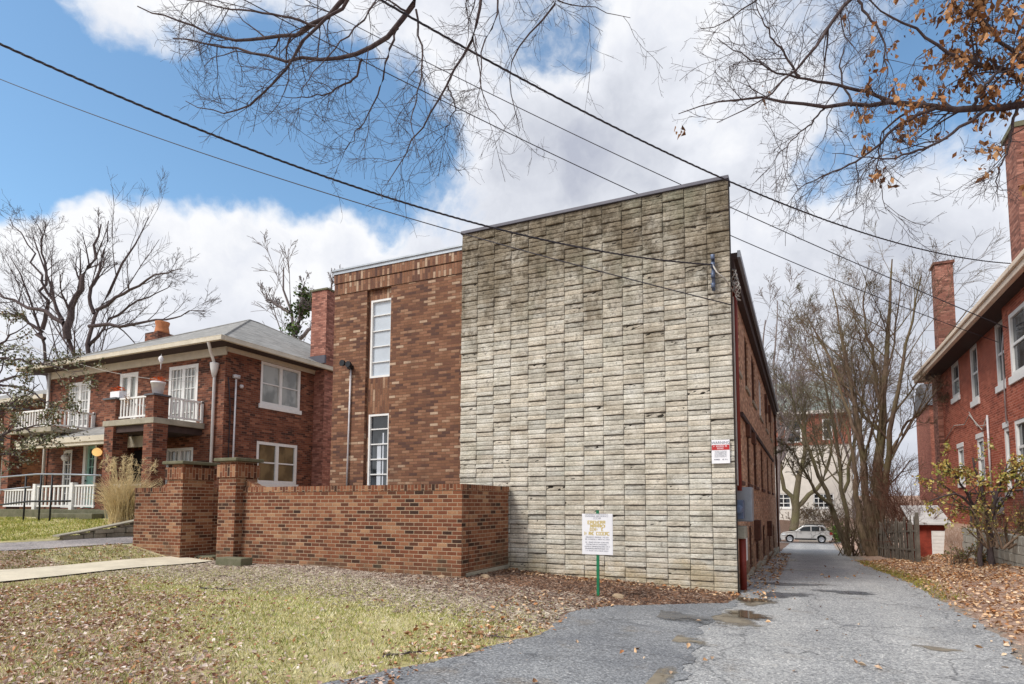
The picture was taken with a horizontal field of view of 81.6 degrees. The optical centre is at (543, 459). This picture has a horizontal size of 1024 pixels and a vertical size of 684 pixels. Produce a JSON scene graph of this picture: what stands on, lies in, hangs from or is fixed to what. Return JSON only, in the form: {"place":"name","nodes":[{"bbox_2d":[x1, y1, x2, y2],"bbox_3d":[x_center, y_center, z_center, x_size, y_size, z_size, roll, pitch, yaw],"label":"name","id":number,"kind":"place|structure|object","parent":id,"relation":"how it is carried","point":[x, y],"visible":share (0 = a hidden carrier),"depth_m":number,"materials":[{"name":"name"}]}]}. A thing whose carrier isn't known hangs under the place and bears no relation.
{"place":"outdoors","nodes":[
{"label":"outdoors","id":0,"kind":"place"},
{"bbox_2d":[0,516,111,540],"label":"lawn grass","id":1,"kind":"structure","parent":0,"point":[17,528],"depth_m":17.34,"materials":[{"name":"plant"}]},
{"bbox_2d":[0,536,132,550],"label":"side driveway","id":2,"kind":"structure","parent":0,"point":[50,544],"depth_m":14.41,"materials":[{"name":"concrete"}]},
{"bbox_2d":[0,556,211,581],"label":"front path","id":3,"kind":"structure","parent":0,"point":[20,573],"depth_m":11.65,"materials":[{"name":"concrete"}]},
{"bbox_2d":[71,453,163,523],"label":"plume grass","id":4,"kind":"object","parent":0,"point":[119,500],"depth_m":17.66,"materials":[{"name":"plant"}]},
{"bbox_2d":[0,496,1023,683],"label":"ground","id":5,"kind":"structure","parent":0,"point":[954,535],"depth_m":6.94,"materials":[{"name":"plant"}]},
{"bbox_2d":[0,390,46,508],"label":"brick house","id":6,"kind":"structure","parent":5,"relation":"on","point":[35,466],"depth_m":26.68,"materials":[{"name":"red brick"}]},
{"bbox_2d":[0,215,85,388],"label":"bare tree","id":7,"kind":"object","parent":5,"relation":"on","point":[39,334],"visible":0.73,"depth_m":45.91,"materials":[{"name":"brown plant"}]},
{"bbox_2d":[0,473,101,520],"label":"ramp handrail","id":8,"kind":"object","parent":5,"relation":"on","point":[40,491],"visible":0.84,"depth_m":19.32,"materials":[{"name":"grey metal"}]},
{"bbox_2d":[0,308,106,473],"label":"tree","id":9,"kind":"object","parent":5,"relation":"on","point":[26,374],"visible":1,"depth_m":13.79,"materials":[{"name":"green plant"}]},
{"bbox_2d":[0,192,115,357],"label":"bare tree","id":10,"kind":"object","parent":5,"relation":"on","point":[65,324],"visible":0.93,"depth_m":43.95,"materials":[{"name":"brown plant"}]},
{"bbox_2d":[0,544,159,569],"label":"verge grass","id":11,"kind":"structure","parent":5,"relation":"on","point":[71,561],"depth_m":12.62,"materials":[{"name":"plant"}]},
{"bbox_2d":[52,519,133,539],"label":"retaining wall","id":12,"kind":"structure","parent":5,"relation":"on","point":[123,529],"depth_m":16.08,"materials":[{"name":"concrete"}]},
{"bbox_2d":[1,165,220,360],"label":"bare tree","id":13,"kind":"object","parent":5,"relation":"on","point":[89,342],"visible":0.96,"depth_m":42.87,"materials":[{"name":"brown plant"}]},
{"bbox_2d":[0,287,334,519],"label":"brick house","id":14,"kind":"structure","parent":5,"relation":"on","point":[257,390],"depth_m":21.88,"materials":[{"name":"red brick"}]},
{"bbox_2d":[60,450,71,507],"bbox_3d":[-18.973,0.772,23.585,0.600,2.300,0.090,-2,-5,23],"label":"window","id":15,"kind":"structure","parent":14,"relation":"in","point":[66,479],"depth_m":23.61,"materials":[{"name":"white paint"}]},
{"bbox_2d":[67,381,90,428],"bbox_3d":[-18.482,-2.146,23.592,1.430,1.880,0.090,-2,-5,23],"label":"french door","id":16,"kind":"structure","parent":14,"relation":"in","point":[81,391],"depth_m":23.55,"materials":[{"name":"white paint"}]},
{"bbox_2d":[85,446,94,504],"bbox_3d":[-17.589,0.660,22.962,0.556,2.390,0.140,-2,-5,23],"label":"door","id":17,"kind":"structure","parent":14,"relation":"in","point":[90,463],"depth_m":23.06,"materials":[{"name":"white glass"}]},
{"bbox_2d":[0,331,195,381],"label":"power line","id":18,"kind":"object","parent":14,"relation":"attached to","point":[103,370],"visible":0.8,"depth_m":21.70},
{"bbox_2d":[109,386,126,397],"bbox_3d":[-14.486,-2.268,20.128,0.568,0.440,0.417,-2,-5,23],"label":"flower pot","id":19,"kind":"object","parent":14,"relation":"on","point":[117,393],"visible":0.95,"depth_m":20.04,"materials":[{"name":"plastic"}]},
{"bbox_2d":[119,372,137,418],"bbox_3d":[-15.676,-2.353,22.384,1.090,1.850,0.090,-2,-5,23],"label":"french door","id":20,"kind":"structure","parent":14,"relation":"in","point":[130,383],"depth_m":22.37,"materials":[{"name":"white paint"}]},
{"bbox_2d":[150,376,166,393],"bbox_3d":[-12.592,-2.415,19.321,0.590,0.613,0.423,-2,-5,23],"label":"flower pot","id":21,"kind":"object","parent":14,"relation":"on","point":[158,386],"visible":0.98,"depth_m":19.19,"materials":[{"name":"plastic"}]},
{"bbox_2d":[165,447,192,483],"bbox_3d":[-12.897,0.308,20.971,1.450,1.430,0.090,-2,-5,23],"label":"window","id":22,"kind":"structure","parent":14,"relation":"in","point":[173,454],"depth_m":20.98,"materials":[{"name":"white paint"}]},
{"bbox_2d":[168,363,198,421],"bbox_3d":[-12.874,-2.305,21.158,1.560,2.130,0.090,-2,-5,23],"label":"french door","id":23,"kind":"structure","parent":14,"relation":"in","point":[178,388],"depth_m":21.15,"materials":[{"name":"white paint"}]},
{"bbox_2d":[256,441,297,486],"bbox_3d":[-10.022,0.231,22.200,0.150,1.690,2.000,-2,-5,23],"label":"window","id":24,"kind":"structure","parent":14,"relation":"in","point":[279,467],"depth_m":22.20,"materials":[{"name":"white paint"}]},
{"bbox_2d":[258,361,301,414],"bbox_3d":[-9.997,-2.681,22.480,0.150,1.740,1.990,-2,-5,23],"label":"window","id":25,"kind":"structure","parent":14,"relation":"in","point":[280,385],"depth_m":22.45,"materials":[{"name":"glass"}]},
{"bbox_2d":[133,460,219,557],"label":"courtyard wall","id":26,"kind":"structure","parent":5,"relation":"on","point":[176,515],"depth_m":14.10,"materials":[{"name":"brick"}]},
{"bbox_2d":[194,554,215,559],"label":"concrete slab","id":27,"kind":"structure","parent":5,"relation":"on","point":[207,556],"depth_m":13.92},
{"bbox_2d":[200,587,236,589],"bbox_3d":[-5.044,2.010,9.234,0.633,0.049,0.084,0,-4,6],"label":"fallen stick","id":28,"kind":"object","parent":5,"relation":"on","point":[216,588],"visible":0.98,"depth_m":9.21,"materials":[{"name":"wood"}]},
{"bbox_2d":[216,556,252,566],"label":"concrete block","id":29,"kind":"structure","parent":5,"relation":"on","point":[235,561],"depth_m":12.59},
{"bbox_2d":[0,543,526,683],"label":"lawn leaves","id":30,"kind":"object","parent":5,"relation":"on","point":[6,679],"visible":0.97,"depth_m":6.45,"materials":[{"name":"brown plant"}]},
{"bbox_2d":[248,230,340,340],"bbox_3d":[-16.724,-5.768,39.477,7.418,18.377,4.869,0,-4,-2],"label":"bare tree","id":31,"kind":"object","parent":5,"relation":"on","point":[303,302],"visible":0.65,"depth_m":39.83,"materials":[{"name":"brown plant"}]},
{"bbox_2d":[66,561,606,634],"bbox_3d":[-3.820,2.188,10.135,9.299,0.397,3.335,-2,-5,23],"label":"dry thatch","id":32,"kind":"object","parent":5,"relation":"on","point":[357,574],"visible":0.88,"depth_m":9.73,"materials":[{"name":"beige plant"}]},
{"bbox_2d":[214,457,508,577],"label":"courtyard wall","id":33,"kind":"structure","parent":5,"relation":"on","point":[455,530],"depth_m":12.04,"materials":[{"name":"brick"}]},
{"bbox_2d":[382,650,423,657],"bbox_3d":[-1.423,1.960,5.999,0.434,0.042,0.042,3,-5,-32],"label":"fallen stick","id":34,"kind":"object","parent":5,"relation":"on","point":[408,652],"visible":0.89,"depth_m":5.98,"materials":[{"name":"wood"}]},
{"bbox_2d":[137,0,670,236],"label":"street tree","id":35,"kind":"object","parent":5,"relation":"on","point":[316,24],"visible":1,"depth_m":6.90,"materials":[{"name":"brown plant"}]},
{"bbox_2d":[323,601,737,683],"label":"driveway apron","id":36,"kind":"object","parent":5,"relation":"on","point":[603,636],"visible":0.98,"depth_m":6.21,"materials":[{"name":"asphalt"}]},
{"bbox_2d":[337,568,740,613],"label":"mulch","id":37,"kind":"object","parent":5,"relation":"on","point":[520,579],"visible":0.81,"depth_m":10.41,"materials":[{"name":"brown plant"}]},
{"bbox_2d":[330,175,779,592],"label":"apartment building","id":38,"kind":"structure","parent":5,"relation":"on","point":[558,398],"depth_m":12.54,"materials":[{"name":"brick"}]},
{"bbox_2d":[0,43,712,264],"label":"power line","id":39,"kind":"object","parent":38,"relation":"attached to","point":[160,113],"visible":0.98,"depth_m":8.01,"materials":[{"name":"rubber"}]},
{"bbox_2d":[0,79,731,305],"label":"power line","id":40,"kind":"object","parent":38,"relation":"attached to","point":[387,211],"visible":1,"depth_m":12.86,"materials":[{"name":"rubber"}]},
{"bbox_2d":[367,413,388,484],"bbox_3d":[-4.065,-0.191,14.631,0.640,1.870,0.090,-2,-5,23],"label":"window","id":41,"kind":"structure","parent":38,"relation":"in","point":[377,474],"depth_m":14.66,"materials":[{"name":"glass"}]},
{"bbox_2d":[370,298,390,377],"bbox_3d":[-4.056,-3.034,14.842,0.660,1.990,0.090,-2,-5,23],"label":"window","id":42,"kind":"structure","parent":38,"relation":"in","point":[380,309],"depth_m":14.87,"materials":[{"name":"glass"}]},
{"bbox_2d":[711,440,729,463],"bbox_3d":[3.312,-0.145,11.098,0.331,0.445,0.032,-2,-5,23],"label":"warning sign","id":43,"kind":"object","parent":38,"relation":"attached to","point":[720,451],"visible":1,"depth_m":11.09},
{"bbox_2d":[744,339,750,396],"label":"window","id":44,"kind":"structure","parent":38,"relation":"in","point":[746,387],"depth_m":15.80,"materials":[{"name":"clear glass"}]},
{"bbox_2d":[747,438,752,487],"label":"window","id":45,"kind":"structure","parent":38,"relation":"in","point":[749,485],"depth_m":15.62,"materials":[{"name":"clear glass"}]},
{"bbox_2d":[749,526,754,570],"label":"window","id":46,"kind":"structure","parent":38,"relation":"in","point":[753,568],"depth_m":15.44,"materials":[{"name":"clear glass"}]},
{"bbox_2d":[751,359,757,410],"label":"window","id":47,"kind":"structure","parent":38,"relation":"in","point":[752,368],"depth_m":18.18,"materials":[{"name":"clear glass"}]},
{"bbox_2d":[753,445,759,489],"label":"window","id":48,"kind":"structure","parent":38,"relation":"in","point":[754,446],"depth_m":18.00,"materials":[{"name":"brown glass"}]},
{"bbox_2d":[756,541,761,567],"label":"window","id":49,"kind":"structure","parent":38,"relation":"in","point":[757,552],"depth_m":17.79,"materials":[{"name":"brown glass"}]},
{"bbox_2d":[759,382,763,423],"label":"window","id":50,"kind":"structure","parent":38,"relation":"in","point":[760,417],"depth_m":21.10,"materials":[{"name":"glass"}]},
{"bbox_2d":[760,449,765,491],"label":"window","id":51,"kind":"structure","parent":38,"relation":"in","point":[763,490],"depth_m":20.91,"materials":[{"name":"brown glass"}]},
{"bbox_2d":[763,525,767,559],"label":"window","id":52,"kind":"structure","parent":38,"relation":"in","point":[765,557],"depth_m":20.73,"materials":[{"name":"brown glass"}]},
{"bbox_2d":[767,458,770,493],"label":"window","id":53,"kind":"structure","parent":38,"relation":"in","point":[768,491],"depth_m":24.30,"materials":[{"name":"brown glass"}]},
{"bbox_2d":[582,510,612,595],"bbox_3d":[0.897,1.675,9.877,0.540,1.650,0.049,-2,-5,23],"label":"yard sign","id":54,"kind":"object","parent":5,"relation":"on","point":[597,534],"visible":1,"depth_m":9.88,"materials":[{"name":"white metal"}]},
{"bbox_2d":[612,593,623,598],"bbox_3d":[1.242,2.313,9.916,0.244,0.136,0.159,-4,-6,43],"label":"stone","id":55,"kind":"object","parent":5,"relation":"on","point":[617,595],"visible":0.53,"depth_m":9.86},
{"bbox_2d":[753,267,823,439],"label":"bare tree","id":56,"kind":"object","parent":5,"relation":"on","point":[789,377],"visible":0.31,"depth_m":46.58,"materials":[{"name":"brown plant"}]},
{"bbox_2d":[758,262,842,541],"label":"bare tree","id":57,"kind":"object","parent":5,"relation":"on","point":[780,458],"visible":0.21,"depth_m":55.82,"materials":[{"name":"brown plant"}]},
{"bbox_2d":[773,366,852,520],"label":"terrace house","id":58,"kind":"structure","parent":5,"relation":"on","point":[805,489],"depth_m":69.18,"materials":[{"name":"white paint"}]},
{"bbox_2d":[780,494,791,508],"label":"window","id":59,"kind":"structure","parent":58,"relation":"in","point":[785,502],"depth_m":70.34,"materials":[{"name":"glass"}]},
{"bbox_2d":[785,419,801,442],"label":"window","id":60,"kind":"structure","parent":58,"relation":"in","point":[796,419],"depth_m":70.29,"materials":[{"name":"white paint"}]},
{"bbox_2d":[813,493,833,508],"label":"window","id":61,"kind":"structure","parent":58,"relation":"in","point":[818,501],"depth_m":68.80,"materials":[{"name":"glass"}]},
{"bbox_2d":[822,419,832,439],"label":"window","id":62,"kind":"structure","parent":58,"relation":"in","point":[823,420],"depth_m":69.00,"materials":[{"name":"white paint"}]},
{"bbox_2d":[774,391,851,529],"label":"bare tree","id":63,"kind":"object","parent":5,"relation":"on","point":[796,504],"visible":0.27,"depth_m":63.32,"materials":[{"name":"brown plant"}]},
{"bbox_2d":[780,500,852,524],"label":"bare shrub","id":64,"kind":"object","parent":5,"relation":"on","point":[803,512],"visible":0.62,"depth_m":65.47,"materials":[{"name":"brown plant"}]},
{"bbox_2d":[820,523,843,542],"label":"evergreen shrub","id":65,"kind":"object","parent":5,"relation":"on","point":[836,537],"visible":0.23,"depth_m":53.68,"materials":[{"name":"green plant"}]},
{"bbox_2d":[781,540,887,543],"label":"lane","id":66,"kind":"structure","parent":5,"relation":"on","point":[809,542],"depth_m":54.48,"materials":[{"name":"asphalt"}]},
{"bbox_2d":[780,524,832,542],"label":"parked car","id":67,"kind":"object","parent":66,"relation":"on","point":[803,532],"visible":0.95,"depth_m":54.05,"materials":[{"name":"silver metal"}]},
{"bbox_2d":[765,281,909,553],"bbox_3d":[14.277,-1.990,29.651,7.428,13.371,6.544,-2,-5,23],"label":"bare tree","id":68,"kind":"object","parent":5,"relation":"on","point":[828,501],"visible":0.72,"depth_m":29.26,"materials":[{"name":"brown plant"}]},
{"bbox_2d":[670,0,1023,264],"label":"oak tree","id":69,"kind":"object","parent":5,"relation":"on","point":[951,54],"visible":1,"depth_m":9.15,"materials":[{"name":"brown plant"}]},
{"bbox_2d":[804,492,903,555],"bbox_3d":[14.237,2.939,26.703,4.649,2.897,3.848,-1,-4,8],"label":"bare shrub","id":70,"kind":"object","parent":5,"relation":"on","point":[844,532],"visible":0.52,"depth_m":26.51,"materials":[{"name":"brown plant"}]},
{"bbox_2d":[784,276,933,517],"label":"bare tree","id":71,"kind":"object","parent":5,"relation":"on","point":[872,397],"visible":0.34,"depth_m":65.62,"materials":[{"name":"brown plant"}]},
{"bbox_2d":[858,512,920,561],"bbox_3d":[13.738,3.191,24.148,0.170,2.210,12.586,-2,-5,20],"label":"wooden fence","id":72,"kind":"object","parent":5,"relation":"on","point":[896,551],"visible":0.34,"depth_m":20.40,"materials":[{"name":"wood"}]},
{"bbox_2d":[777,219,1009,555],"bbox_3d":[14.169,-3.208,23.842,6.776,14.447,8.415,0,-4,1],"label":"bare tree","id":73,"kind":"object","parent":5,"relation":"on","point":[869,547],"visible":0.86,"depth_m":24.77,"materials":[{"name":"brown plant"}]},
{"bbox_2d":[852,450,959,557],"bbox_3d":[14.019,1.664,22.041,4.749,4.039,4.953,-2,-5,23],"label":"bare shrub","id":74,"kind":"object","parent":5,"relation":"on","point":[892,506],"visible":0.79,"depth_m":21.89,"materials":[{"name":"brown plant"}]},
{"bbox_2d":[889,480,937,539],"bbox_3d":[21.488,2.924,32.751,4.974,4.138,6.369,-2,-5,23],"label":"bare shrub","id":75,"kind":"object","parent":5,"relation":"on","point":[913,499],"visible":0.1,"depth_m":32.96,"materials":[{"name":"brown plant"}]},
{"bbox_2d":[857,559,972,600],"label":"bank grass","id":76,"kind":"structure","parent":5,"relation":"on","point":[901,576],"depth_m":12.51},
{"bbox_2d":[913,383,937,504],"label":"terrace house","id":77,"kind":"structure","parent":5,"relation":"on","point":[925,442],"depth_m":74.23,"materials":[{"name":"red brick"}]},
{"bbox_2d":[900,505,950,557],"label":"shed","id":78,"kind":"structure","parent":5,"relation":"on","point":[932,534],"depth_m":20.40,"materials":[{"name":"red paint"}]},
{"bbox_2d":[931,531,944,554],"bbox_3d":[13.485,2.934,20.191,0.420,0.980,0.108,-2,-5,23],"label":"door","id":79,"kind":"structure","parent":78,"relation":"in","point":[937,537],"depth_m":20.20,"materials":[{"name":"white paint"}]},
{"bbox_2d":[941,540,987,564],"bbox_3d":[10.977,2.438,15.401,1.568,0.679,1.657,3,-5,-32],"label":"bramble","id":80,"kind":"object","parent":5,"relation":"on","point":[959,556],"visible":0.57,"depth_m":15.59,"materials":[{"name":"brown plant"}]},
{"bbox_2d":[912,120,1023,529],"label":"brick house","id":81,"kind":"structure","parent":5,"relation":"on","point":[985,380],"depth_m":18.18,"materials":[{"name":"red brick"}]},
{"bbox_2d":[244,0,998,342],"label":"power line","id":82,"kind":"object","parent":81,"relation":"attached to","point":[626,188],"visible":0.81,"depth_m":13.50,"materials":[{"name":"rubber"}]},
{"bbox_2d":[306,0,1006,327],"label":"power line","id":83,"kind":"object","parent":81,"relation":"attached to","point":[674,181],"visible":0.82,"depth_m":16.85,"materials":[{"name":"rubber"}]},
{"bbox_2d":[379,0,1010,263],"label":"power line","id":84,"kind":"object","parent":81,"relation":"attached to","point":[499,66],"visible":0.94,"depth_m":8.13,"materials":[{"name":"rubber"}]},
{"bbox_2d":[951,360,959,404],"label":"window","id":85,"kind":"structure","parent":81,"relation":"in","point":[954,368],"depth_m":22.32,"materials":[{"name":"white paint"}]},
{"bbox_2d":[957,442,965,487],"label":"window","id":86,"kind":"structure","parent":81,"relation":"in","point":[960,450],"depth_m":21.82,"materials":[{"name":"white paint"}]},
{"bbox_2d":[970,344,979,407],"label":"window","id":87,"kind":"structure","parent":81,"relation":"in","point":[973,350],"depth_m":19.91,"materials":[{"name":"white paint"}]},
{"bbox_2d":[975,432,985,485],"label":"window","id":88,"kind":"structure","parent":81,"relation":"in","point":[981,464],"depth_m":19.46,"materials":[{"name":"white paint"}]},
{"bbox_2d":[994,320,1005,393],"bbox_3d":[13.199,-3.079,17.032,0.150,2.190,1.270,-2,-5,23],"label":"window","id":89,"kind":"structure","parent":81,"relation":"in","point":[998,329],"depth_m":17.40,"materials":[{"name":"glass"}]},
{"bbox_2d":[1002,421,1012,495],"bbox_3d":[13.092,-0.031,16.553,0.150,2.120,1.110,-2,-5,23],"label":"window","id":90,"kind":"structure","parent":81,"relation":"in","point":[1006,430],"depth_m":16.92,"materials":[{"name":"white paint"}]},
{"bbox_2d":[1008,301,1023,384],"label":"window","id":91,"kind":"structure","parent":81,"relation":"in","point":[1016,318],"depth_m":15.16,"materials":[{"name":"glass"}]},
{"bbox_2d":[1014,417,1023,481],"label":"window","id":92,"kind":"structure","parent":81,"relation":"in","point":[1019,424],"depth_m":15.21,"materials":[{"name":"glass"}]},
{"bbox_2d":[912,437,1023,565],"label":"tree","id":93,"kind":"object","parent":5,"relation":"on","point":[1004,476],"visible":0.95,"depth_m":14.12,"materials":[{"name":"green plant"}]},
{"bbox_2d":[956,498,1023,549],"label":"bramble","id":94,"kind":"object","parent":5,"relation":"on","point":[1008,545],"visible":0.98,"depth_m":13.37,"materials":[{"name":"brown plant"}]},
{"bbox_2d":[962,528,1023,567],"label":"block wall","id":95,"kind":"structure","parent":5,"relation":"on","point":[1014,556],"depth_m":13.76,"materials":[{"name":"concrete"}]},
{"bbox_2d":[968,487,1023,533],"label":"chain link fence","id":96,"kind":"object","parent":5,"relation":"on","point":[1016,490],"visible":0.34,"depth_m":14.68,"materials":[{"name":"grey metal"}]},
{"bbox_2d":[0,0,1023,495],"label":"sky","id":97,"kind":"structure","parent":0,"point":[56,156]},
{"bbox_2d":[482,543,1023,683],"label":"driveway","id":98,"kind":"structure","parent":0,"point":[781,645],"depth_m":7.24,"materials":[{"name":"asphalt"}]},
{"bbox_2d":[189,553,1023,683],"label":"fallen leaves","id":99,"kind":"object","parent":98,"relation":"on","point":[963,575],"visible":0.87,"depth_m":10.96,"materials":[{"name":"brown plant"}]},
{"bbox_2d":[646,668,676,683],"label":"silt","id":100,"kind":"object","parent":98,"relation":"on","point":[656,678],"visible":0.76,"depth_m":5.54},
{"bbox_2d":[657,611,718,620],"bbox_3d":[1.647,2.236,8.557,2.684,0.001,1.044,-2,-5,23],"label":"damp patch","id":101,"kind":"object","parent":98,"relation":"on","point":[668,615],"visible":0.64,"depth_m":8.38,"materials":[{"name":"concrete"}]},
{"bbox_2d":[672,635,703,642],"bbox_3d":[1.564,2.153,7.157,1.790,0.001,0.706,-2,-5,23],"label":"silt","id":102,"kind":"object","parent":98,"relation":"on","point":[680,639],"visible":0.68,"depth_m":7.00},
{"bbox_2d":[711,613,760,625],"bbox_3d":[2.731,2.256,8.334,1.297,0.001,1.740,3,-5,-31],"label":"silt","id":103,"kind":"object","parent":98,"relation":"on","point":[740,621],"visible":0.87,"depth_m":8.35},
{"bbox_2d":[725,610,771,619],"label":"puddle","id":104,"kind":"object","parent":98,"relation":"on","point":[743,613],"visible":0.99,"depth_m":8.69,"materials":[{"name":"liquid"}]},
{"bbox_2d":[736,597,771,601],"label":"puddle","id":105,"kind":"object","parent":98,"relation":"on","point":[751,600],"visible":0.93,"depth_m":9.96,"materials":[{"name":"liquid"}]},
{"bbox_2d":[740,601,776,605],"bbox_3d":[3.483,2.368,9.817,0.806,0.001,1.345,-7,-8,57],"label":"silt","id":106,"kind":"object","parent":98,"relation":"on","point":[754,603],"visible":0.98,"depth_m":9.79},
{"bbox_2d":[762,592,810,597],"bbox_3d":[4.267,2.423,10.546,1.417,0.001,1.222,-2,-5,23],"label":"damp patch","id":107,"kind":"object","parent":98,"relation":"on","point":[778,594],"visible":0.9,"depth_m":10.66,"materials":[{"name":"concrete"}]},
{"bbox_2d":[760,582,822,585],"bbox_3d":[5.062,2.531,11.968,2.306,0.001,0.796,-2,-5,23],"label":"damp patch","id":108,"kind":"object","parent":98,"relation":"on","point":[785,584],"visible":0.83,"depth_m":11.99,"materials":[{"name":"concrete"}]},
{"bbox_2d":[812,589,870,594],"bbox_3d":[5.518,2.451,10.912,1.729,0.001,0.727,-2,-5,23],"label":"damp patch","id":109,"kind":"object","parent":98,"relation":"on","point":[850,592],"visible":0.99,"depth_m":10.90,"materials":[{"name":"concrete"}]},
{"bbox_2d":[914,645,960,650],"bbox_3d":[4.465,2.129,6.649,0.749,0.001,0.486,-2,-5,23],"label":"silt","id":110,"kind":"object","parent":98,"relation":"on","point":[936,648],"visible":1,"depth_m":6.63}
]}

